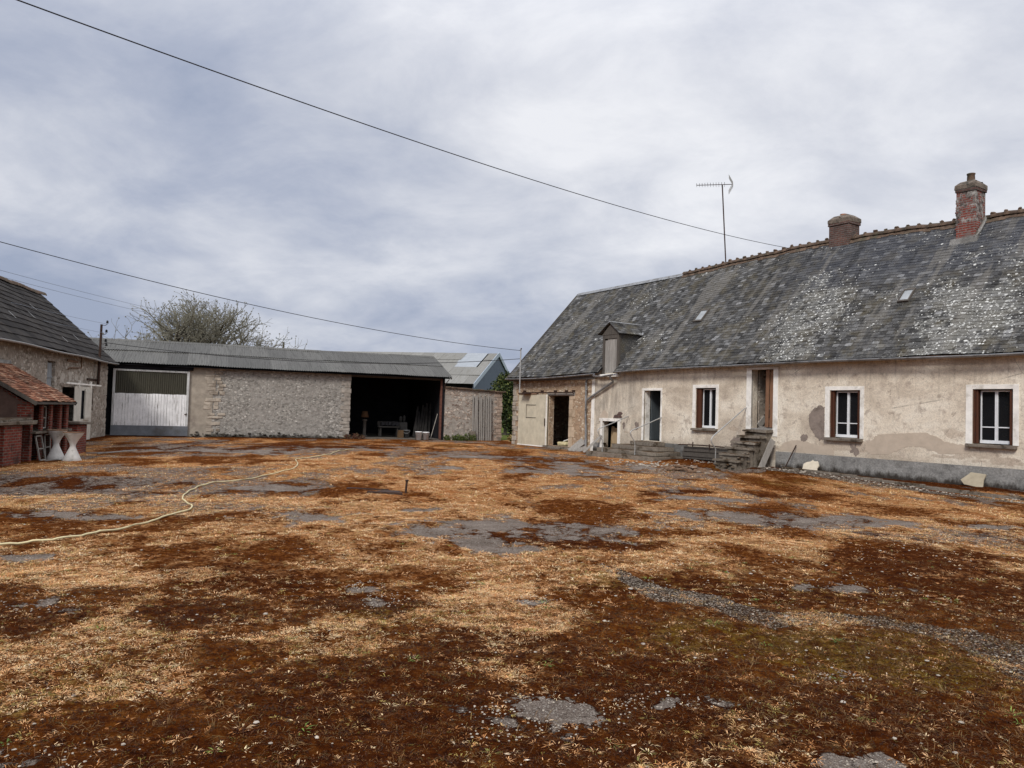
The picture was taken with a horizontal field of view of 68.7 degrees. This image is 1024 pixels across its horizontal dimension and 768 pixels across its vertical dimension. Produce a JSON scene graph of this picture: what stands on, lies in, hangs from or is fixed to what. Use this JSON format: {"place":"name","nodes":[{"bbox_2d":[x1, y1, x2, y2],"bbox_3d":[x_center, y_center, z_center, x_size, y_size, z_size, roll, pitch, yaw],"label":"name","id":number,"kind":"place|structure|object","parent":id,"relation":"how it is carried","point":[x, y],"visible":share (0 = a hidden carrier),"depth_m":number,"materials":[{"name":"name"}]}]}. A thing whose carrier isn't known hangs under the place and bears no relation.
{"place":"outdoors","nodes":[
{"label":"outdoors","id":0,"kind":"place"},
{"bbox_2d":[1,270,258,328],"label":"overhead wire","id":1,"kind":"object","parent":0,"point":[93,294],"visible":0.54,"depth_m":48.28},
{"bbox_2d":[4,277,256,332],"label":"overhead wire","id":2,"kind":"object","parent":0,"point":[78,296],"visible":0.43,"depth_m":47.39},
{"bbox_2d":[87,437,635,463],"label":"dry grass","id":3,"kind":"structure","parent":0,"point":[344,450],"depth_m":28.86,"materials":[{"name":"beige plant"}]},
{"bbox_2d":[361,411,368,436],"bbox_3d":[-7.478,2.029,37.968,0.400,1.300,0.394,3,-2,-22],"label":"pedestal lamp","id":4,"kind":"object","parent":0,"point":[364,414],"visible":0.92,"depth_m":37.88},
{"bbox_2d":[341,351,509,389],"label":"steel barn","id":5,"kind":"structure","parent":0,"point":[483,374],"depth_m":67.57,"materials":[{"name":"grey metal"}]},
{"bbox_2d":[0,540,1022,767],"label":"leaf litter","id":6,"kind":"object","parent":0,"point":[298,760],"visible":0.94,"depth_m":5.08,"materials":[{"name":"brown plant"}]},
{"bbox_2d":[0,427,1023,767],"bbox_3d":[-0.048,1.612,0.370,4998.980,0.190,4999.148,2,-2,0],"label":"ground","id":7,"kind":"structure","parent":0,"point":[580,525],"depth_m":6.41,"materials":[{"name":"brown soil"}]},
{"bbox_2d":[0,417,37,465],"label":"brick pen","id":8,"kind":"object","parent":7,"relation":"on","point":[10,438],"visible":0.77,"depth_m":17.32,"materials":[{"name":"brick"}]},
{"bbox_2d":[0,359,76,460],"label":"brick hutch","id":9,"kind":"object","parent":7,"relation":"on","point":[23,394],"visible":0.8,"depth_m":19.18,"materials":[{"name":"red brick"}]},
{"bbox_2d":[35,435,45,460],"bbox_3d":[-11.873,1.610,18.852,0.162,0.632,0.364,2,-2,-11],"label":"cage door","id":10,"kind":"structure","parent":9,"relation":"in","point":[40,436],"depth_m":18.83,"materials":[{"name":"grey wood"}]},
{"bbox_2d":[43,406,46,427],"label":"cage door","id":11,"kind":"structure","parent":9,"relation":"in","point":[45,412],"depth_m":19.55,"materials":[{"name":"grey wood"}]},
{"bbox_2d":[44,434,50,454],"bbox_3d":[-12.047,1.616,19.418,0.072,0.642,0.344,2,-2,-11],"label":"cage door","id":12,"kind":"structure","parent":9,"relation":"in","point":[47,437],"depth_m":19.39,"materials":[{"name":"grey wood"}]},
{"bbox_2d":[46,429,67,459],"bbox_3d":[-11.772,1.568,19.346,0.486,0.780,0.486,3,-2,-23],"label":"hourglass planter","id":13,"kind":"object","parent":7,"relation":"on","point":[56,436],"visible":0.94,"depth_m":19.24,"materials":[{"name":"white concrete"}]},
{"bbox_2d":[0,276,118,439],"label":"stone outbuilding","id":14,"kind":"structure","parent":7,"relation":"on","point":[63,358],"depth_m":26.89,"materials":[{"name":"stone"}]},
{"bbox_2d":[73,386,91,439],"bbox_3d":[-16.038,1.122,28.019,0.105,2.050,2.331,2,-2,-16],"label":"sliding door","id":15,"kind":"structure","parent":14,"relation":"in","point":[82,395],"depth_m":28.08,"materials":[{"name":"white wood"}]},
{"bbox_2d":[97,320,108,384],"bbox_3d":[-16.452,-1.280,30.148,0.156,2.630,0.442,1,-2,13],"label":"line pole","id":16,"kind":"object","parent":14,"relation":"attached to","point":[99,354],"visible":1,"depth_m":29.97,"materials":[{"name":"wood"}]},
{"bbox_2d":[106,342,513,363],"bbox_3d":[-8.008,-1.220,32.483,17.404,0.588,0.025,2,-2,-15],"label":"overhead cable","id":17,"kind":"object","parent":16,"relation":"attached to","point":[311,361],"visible":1,"depth_m":32.30,"materials":[{"name":"black rubber"}]},
{"bbox_2d":[62,432,84,460],"bbox_3d":[-11.074,1.579,18.879,0.486,0.739,0.486,2,-4,-7],"label":"hourglass planter","id":18,"kind":"object","parent":7,"relation":"on","point":[72,453],"visible":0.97,"depth_m":18.77,"materials":[{"name":"white concrete"}]},
{"bbox_2d":[67,421,91,453],"bbox_3d":[-12.739,1.594,21.686,0.717,1.034,1.006,2,-2,-11],"label":"brick stub","id":19,"kind":"object","parent":7,"relation":"on","point":[78,426],"visible":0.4,"depth_m":21.65,"materials":[{"name":"red brick"}]},
{"bbox_2d":[97,450,137,453],"bbox_3d":[-11.799,2.024,22.417,0.050,0.050,1.589,1,-2,13],"label":"timber offcut","id":20,"kind":"object","parent":7,"relation":"on","point":[118,451],"visible":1,"depth_m":22.43,"materials":[{"name":"grey wood"}]},
{"bbox_2d":[0,449,352,544],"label":"garden hose","id":21,"kind":"object","parent":7,"relation":"on","point":[35,540],"visible":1,"depth_m":9.81,"materials":[{"name":"beige rubber"}]},
{"bbox_2d":[87,289,307,348],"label":"bare tree","id":22,"kind":"object","parent":7,"relation":"on","point":[184,330],"visible":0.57,"depth_m":53.72,"materials":[{"name":"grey plant"}]},
{"bbox_2d":[190,431,343,438],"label":"weeds","id":23,"kind":"object","parent":7,"relation":"on","point":[236,435],"visible":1,"depth_m":34.56,"materials":[{"name":"green plant"}]},
{"bbox_2d":[89,337,451,439],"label":"stone barn","id":24,"kind":"structure","parent":7,"relation":"on","point":[156,392],"depth_m":35.15,"materials":[{"name":"grey stone"}]},
{"bbox_2d":[110,368,189,435],"bbox_3d":[-15.900,0.825,32.964,3.070,2.890,0.100,3,-2,-22],"label":"sliding door","id":25,"kind":"structure","parent":24,"relation":"in","point":[140,412],"depth_m":32.95,"materials":[{"name":"white metal"}]},
{"bbox_2d":[377,421,399,436],"bbox_3d":[-6.332,2.327,38.371,1.050,0.800,0.500,3,-2,-22],"label":"bench","id":26,"kind":"object","parent":24,"relation":"on","point":[380,428],"visible":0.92,"depth_m":38.34,"materials":[{"name":"grey wood"}]},
{"bbox_2d":[381,421,398,425],"bbox_3d":[-6.265,2.023,38.405,0.895,0.224,0.336,3,-2,-22],"label":"clutter","id":27,"kind":"object","parent":26,"relation":"on","point":[391,423],"visible":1,"depth_m":38.30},
{"bbox_2d":[397,430,403,437],"bbox_3d":[-5.676,2.546,38.093,0.277,0.406,0.314,3,-2,-22],"label":"carton","id":28,"kind":"object","parent":24,"relation":"on","point":[400,433],"visible":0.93,"depth_m":37.96,"materials":[{"name":"cardboard"}]},
{"bbox_2d":[398,422,406,429],"bbox_3d":[-5.754,2.380,39.191,0.491,0.807,0.419,3,-2,-22],"label":"crate","id":29,"kind":"object","parent":24,"relation":"on","point":[402,425],"visible":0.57,"depth_m":39.01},
{"bbox_2d":[404,430,409,437],"bbox_3d":[-5.386,2.552,38.262,0.361,0.400,0.361,2,-2,0],"label":"bucket","id":30,"kind":"object","parent":24,"relation":"on","point":[406,433],"visible":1,"depth_m":38.14,"materials":[{"name":"grey plastic"}]},
{"bbox_2d":[412,406,418,437],"bbox_3d":[-5.038,1.980,39.178,0.101,1.655,0.965,2,-2,6],"label":"stored plank","id":31,"kind":"object","parent":24,"relation":"on","point":[413,435],"visible":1,"depth_m":39.18,"materials":[{"name":"grey wood"}]},
{"bbox_2d":[417,411,419,430],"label":"stored plank","id":32,"kind":"object","parent":24,"relation":"on","point":[418,420],"visible":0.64,"depth_m":39.30,"materials":[{"name":"wood"}]},
{"bbox_2d":[419,405,423,431],"bbox_3d":[-4.777,1.946,39.332,0.101,1.745,0.873,1,-2,7],"label":"stored plank","id":33,"kind":"object","parent":24,"relation":"on","point":[421,418],"visible":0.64,"depth_m":39.38,"materials":[{"name":"brown wood"}]},
{"bbox_2d":[421,407,425,437],"bbox_3d":[-4.660,2.010,39.315,0.102,1.627,0.971,2,-2,3],"label":"stored plank","id":34,"kind":"object","parent":24,"relation":"on","point":[423,420],"visible":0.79,"depth_m":39.35,"materials":[{"name":"wood"}]},
{"bbox_2d":[425,403,427,431],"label":"stored plank","id":35,"kind":"object","parent":24,"relation":"on","point":[426,417],"visible":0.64,"depth_m":39.39,"materials":[{"name":"wood"}]},
{"bbox_2d":[428,403,430,437],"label":"stored plank","id":36,"kind":"object","parent":24,"relation":"on","point":[429,419],"visible":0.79,"depth_m":39.51,"materials":[{"name":"brown wood"}]},
{"bbox_2d":[344,433,364,438],"bbox_3d":[-7.590,2.527,36.084,1.098,0.375,0.499,2,-2,0],"label":"rubble","id":37,"kind":"object","parent":7,"relation":"on","point":[356,436],"visible":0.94,"depth_m":35.99,"materials":[{"name":"brown stone"}]},
{"bbox_2d":[346,487,402,494],"bbox_3d":[-2.590,2.014,14.061,1.160,0.069,0.625,2,-2,0],"label":"drain pit","id":38,"kind":"object","parent":7,"relation":"on","point":[387,491],"visible":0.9,"depth_m":13.94,"materials":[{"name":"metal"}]},
{"bbox_2d":[415,431,422,439],"bbox_3d":[-4.658,2.574,37.369,0.361,0.400,0.361,2,-2,-17],"label":"bucket","id":39,"kind":"object","parent":7,"relation":"on","point":[418,435],"visible":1,"depth_m":37.25,"materials":[{"name":"white plastic"}]},
{"bbox_2d":[422,432,428,439],"bbox_3d":[-4.320,2.600,37.548,0.361,0.380,0.361,0,-2,38],"label":"bucket","id":40,"kind":"object","parent":7,"relation":"on","point":[425,435],"visible":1,"depth_m":37.42,"materials":[{"name":"white plastic"}]},
{"bbox_2d":[443,435,463,440],"bbox_3d":[-2.914,2.713,37.889,1.147,0.403,0.540,2,-2,0],"label":"weed clump","id":41,"kind":"object","parent":7,"relation":"on","point":[446,437],"visible":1,"depth_m":37.81,"materials":[{"name":"green plant"}]},
{"bbox_2d":[456,433,476,440],"bbox_3d":[-2.373,2.711,38.158,1.242,0.455,0.623,2,-2,0],"label":"weed clump","id":42,"kind":"object","parent":7,"relation":"on","point":[470,437],"visible":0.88,"depth_m":38.10,"materials":[{"name":"green plant"}]},
{"bbox_2d":[469,431,475,439],"bbox_3d":[-2.038,2.665,38.427,0.291,0.515,0.344,3,-2,-22],"label":"stone block","id":43,"kind":"object","parent":7,"relation":"on","point":[472,432],"depth_m":38.31,"materials":[{"name":"stone"}]},
{"bbox_2d":[443,386,505,440],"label":"yard wall","id":44,"kind":"structure","parent":7,"relation":"on","point":[457,410],"depth_m":38.53,"materials":[{"name":"stone"}]},
{"bbox_2d":[471,394,491,440],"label":"plank gate","id":45,"kind":"structure","parent":7,"relation":"on","point":[475,419],"depth_m":38.69,"materials":[{"name":"grey wood"}]},
{"bbox_2d":[487,370,513,434],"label":"evergreen bush","id":46,"kind":"object","parent":7,"relation":"on","point":[501,383],"visible":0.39,"depth_m":47.56,"materials":[{"name":"green plant"}]},
{"bbox_2d":[0,582,1023,767],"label":"moss","id":47,"kind":"object","parent":7,"relation":"on","point":[468,699],"visible":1,"depth_m":4.53,"materials":[{"name":"brown plant"}]},
{"bbox_2d":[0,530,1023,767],"bbox_3d":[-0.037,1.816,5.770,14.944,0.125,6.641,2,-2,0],"label":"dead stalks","id":48,"kind":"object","parent":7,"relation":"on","point":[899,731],"visible":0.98,"depth_m":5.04,"materials":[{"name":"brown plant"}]},
{"bbox_2d":[0,539,1023,752],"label":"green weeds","id":49,"kind":"object","parent":7,"relation":"on","point":[534,631],"visible":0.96,"depth_m":5.42,"materials":[{"name":"green plant"}]},
{"bbox_2d":[1,448,1023,526],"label":"dry grass","id":50,"kind":"structure","parent":7,"relation":"on","point":[543,477],"depth_m":16.50,"materials":[{"name":"beige plant"}]},
{"bbox_2d":[568,438,582,450],"bbox_3d":[2.663,2.539,31.232,0.640,0.592,0.095,2,-2,0],"label":"broken board","id":51,"kind":"object","parent":7,"relation":"on","point":[575,444],"visible":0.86,"depth_m":31.23,"materials":[{"name":"grey wood"}]},
{"bbox_2d":[572,440,583,450],"bbox_3d":[2.765,2.578,31.119,0.596,0.520,0.085,2,-2,4],"label":"broken board","id":52,"kind":"object","parent":7,"relation":"on","point":[579,445],"visible":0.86,"depth_m":31.11,"materials":[{"name":"grey wood"}]},
{"bbox_2d":[576,446,586,450],"bbox_3d":[2.872,2.699,31.038,0.514,0.312,0.043,1,-2,16],"label":"broken board","id":53,"kind":"object","parent":7,"relation":"on","point":[582,448],"visible":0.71,"depth_m":31.02,"materials":[{"name":"grey wood"}]},
{"bbox_2d":[583,435,601,451],"bbox_3d":[3.249,2.411,30.201,0.804,0.767,0.073,2,-2,-12],"label":"leaning plank","id":54,"kind":"object","parent":7,"relation":"on","point":[592,443],"visible":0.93,"depth_m":30.20,"materials":[{"name":"grey wood"}]},
{"bbox_2d":[586,416,684,460],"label":"door steps","id":55,"kind":"structure","parent":7,"relation":"on","point":[645,450],"depth_m":27.12,"materials":[{"name":"stone"}]},
{"bbox_2d":[682,456,712,459],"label":"plank","id":56,"kind":"object","parent":55,"relation":"on","point":[701,458],"visible":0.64,"depth_m":25.79,"materials":[{"name":"grey wood"}]},
{"bbox_2d":[682,453,721,458],"bbox_3d":[6.582,2.454,25.500,0.060,0.108,2.068,3,-2,-33],"label":"plank","id":57,"kind":"object","parent":56,"relation":"on","point":[699,455],"visible":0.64,"depth_m":25.67,"materials":[{"name":"grey wood"}]},
{"bbox_2d":[682,451,721,455],"bbox_3d":[6.609,2.369,25.521,0.060,0.111,2.128,3,-2,-33],"label":"plank","id":58,"kind":"object","parent":57,"relation":"on","point":[702,453],"visible":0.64,"depth_m":25.65,"materials":[{"name":"grey wood"}]},
{"bbox_2d":[683,448,727,452],"bbox_3d":[6.621,2.280,25.454,0.060,0.114,2.087,3,-2,-33],"label":"plank","id":59,"kind":"object","parent":58,"relation":"on","point":[701,450],"visible":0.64,"depth_m":25.54,"materials":[{"name":"grey wood"}]},
{"bbox_2d":[684,446,727,450],"bbox_3d":[6.627,2.196,25.506,0.060,0.117,2.039,3,-2,-33],"label":"plank","id":60,"kind":"object","parent":59,"relation":"on","point":[704,448],"visible":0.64,"depth_m":25.51,"materials":[{"name":"grey wood"}]},
{"bbox_2d":[678,442,724,449],"bbox_3d":[6.567,2.105,25.367,0.060,0.225,2.501,3,-2,-33],"label":"iron pipe","id":61,"kind":"object","parent":60,"relation":"on","point":[709,445],"visible":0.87,"depth_m":25.51,"materials":[{"name":"grey metal"}]},
{"bbox_2d":[641,464,727,473],"bbox_3d":[5.162,2.477,21.781,2.704,0.240,1.927,2,-2,0],"label":"rubble","id":62,"kind":"object","parent":7,"relation":"on","point":[688,469],"visible":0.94,"depth_m":21.59,"materials":[{"name":"grey stone"}]},
{"bbox_2d":[710,407,772,469],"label":"granary stairs","id":63,"kind":"structure","parent":7,"relation":"on","point":[747,450],"depth_m":23.16,"materials":[{"name":"stone"}]},
{"bbox_2d":[505,173,1023,490],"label":"farmhouse","id":64,"kind":"object","parent":7,"relation":"on","point":[896,352],"visible":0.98,"depth_m":23.14,"materials":[{"name":"beige paint"}]},
{"bbox_2d":[17,0,786,247],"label":"overhead cable","id":65,"kind":"object","parent":64,"relation":"attached to","point":[335,113],"visible":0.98,"depth_m":11.87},
{"bbox_2d":[518,348,530,393],"bbox_3d":[0.666,-0.601,34.680,0.490,2.129,0.620,3,-2,-33],"label":"cable mast","id":66,"kind":"object","parent":64,"relation":"attached to","point":[520,376],"visible":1,"depth_m":34.69,"materials":[{"name":"metal"}]},
{"bbox_2d":[0,241,520,350],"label":"overhead cable","id":67,"kind":"object","parent":66,"relation":"attached to","point":[236,301],"visible":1,"depth_m":23.80,"materials":[{"name":"black rubber"}]},
{"bbox_2d":[517,395,547,446],"bbox_3d":[0.913,1.656,34.322,0.100,2.350,2.340,3,-2,-33],"label":"sliding door","id":68,"kind":"structure","parent":64,"relation":"in","point":[533,409],"depth_m":34.26,"materials":[{"name":"beige wood"}]},
{"bbox_2d":[557,441,567,445],"bbox_3d":[2.344,2.663,33.299,0.432,0.192,0.601,3,-2,-33],"label":"sack","id":69,"kind":"object","parent":64,"relation":"on","point":[563,443],"visible":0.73,"depth_m":33.10,"materials":[{"name":"beige fabric"}]},
{"bbox_2d":[611,426,616,444],"bbox_3d":[4.238,2.250,30.111,0.170,1.079,0.929,3,-2,-33],"label":"hatch door","id":70,"kind":"structure","parent":64,"relation":"in","point":[614,430],"depth_m":30.23,"materials":[{"name":"wood"}]},
{"bbox_2d":[650,392,660,439],"bbox_3d":[5.623,1.229,28.689,0.800,1.820,0.050,3,-2,-33],"label":"front door","id":71,"kind":"structure","parent":64,"relation":"in","point":[655,396],"depth_m":28.56,"materials":[{"name":"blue wood"}]},
{"bbox_2d":[690,384,718,430],"bbox_3d":[6.697,0.817,25.844,0.316,1.597,1.181,3,-2,-33],"label":"window","id":72,"kind":"structure","parent":64,"relation":"in","point":[709,398],"depth_m":25.98,"materials":[{"name":"white paint"}]},
{"bbox_2d":[696,175,732,261],"bbox_3d":[8.270,-6.619,30.679,1.451,3.721,0.568,1,-2,17],"label":"tv antenna","id":73,"kind":"object","parent":64,"relation":"attached to","point":[724,184],"visible":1,"depth_m":30.50,"materials":[{"name":"metal"}]},
{"bbox_2d":[764,370,773,427],"bbox_3d":[8.192,0.462,23.753,0.235,1.832,0.428,3,-2,-33],"label":"granary door","id":74,"kind":"structure","parent":64,"relation":"in","point":[768,414],"depth_m":23.68,"materials":[{"name":"brown wood"}]},
{"bbox_2d":[823,386,863,441],"bbox_3d":[9.550,0.853,21.483,0.316,1.577,1.220,3,-2,-33],"label":"window","id":75,"kind":"structure","parent":64,"relation":"in","point":[850,405],"depth_m":21.58,"materials":[{"name":"white paint"}]},
{"bbox_2d":[965,384,1018,449],"bbox_3d":[11.691,0.785,18.219,0.316,1.557,1.194,3,-2,-33],"label":"window","id":76,"kind":"structure","parent":64,"relation":"in","point":[999,424],"depth_m":18.27,"materials":[{"name":"white paint"}]},
{"bbox_2d":[758,438,774,466],"bbox_3d":[7.840,2.200,23.079,0.726,1.051,0.051,3,-2,-29],"label":"leaning board","id":77,"kind":"object","parent":7,"relation":"on","point":[767,452],"visible":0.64,"depth_m":23.08,"materials":[{"name":"grey wood"}]},
{"bbox_2d":[785,445,796,466],"bbox_3d":[8.404,2.222,22.636,0.416,0.766,0.035,2,-2,-9],"label":"iron rod","id":78,"kind":"object","parent":7,"relation":"on","point":[790,455],"visible":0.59,"depth_m":22.63,"materials":[{"name":"brown metal"}]},
{"bbox_2d":[802,460,818,469],"bbox_3d":[8.814,2.414,22.053,0.040,0.358,0.519,28,-16,-30],"label":"plaster slab","id":79,"kind":"object","parent":7,"relation":"on","point":[812,465],"depth_m":22.02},
{"bbox_2d":[782,467,1023,500],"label":"kerb","id":80,"kind":"structure","parent":7,"relation":"on","point":[951,490],"depth_m":18.40,"materials":[{"name":"concrete"}]},
{"bbox_2d":[961,472,986,486],"bbox_3d":[11.284,2.345,18.327,0.040,0.372,0.556,29,-16,-30],"label":"plaster slab","id":81,"kind":"object","parent":7,"relation":"on","point":[973,479],"depth_m":18.28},
{"bbox_2d":[0,563,1023,767],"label":"dry grass","id":82,"kind":"structure","parent":0,"point":[301,638],"depth_m":5.09,"materials":[{"name":"beige plant"}]},
{"bbox_2d":[0,493,1023,619],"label":"dry grass","id":83,"kind":"structure","parent":0,"point":[464,549],"depth_m":9.09,"materials":[{"name":"beige plant"}]},
{"bbox_2d":[0,0,1023,372],"label":"sky","id":84,"kind":"structure","parent":0,"point":[119,155],"materials":[{"name":"grey"}]},
{"bbox_2d":[776,464,784,467],"bbox_3d":[8.215,2.527,22.921,0.186,0.173,0.289,3,-2,-33],"label":"stone block","id":85,"kind":"object","parent":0,"point":[779,465],"depth_m":22.86,"materials":[{"name":"grey stone"}]}
]}

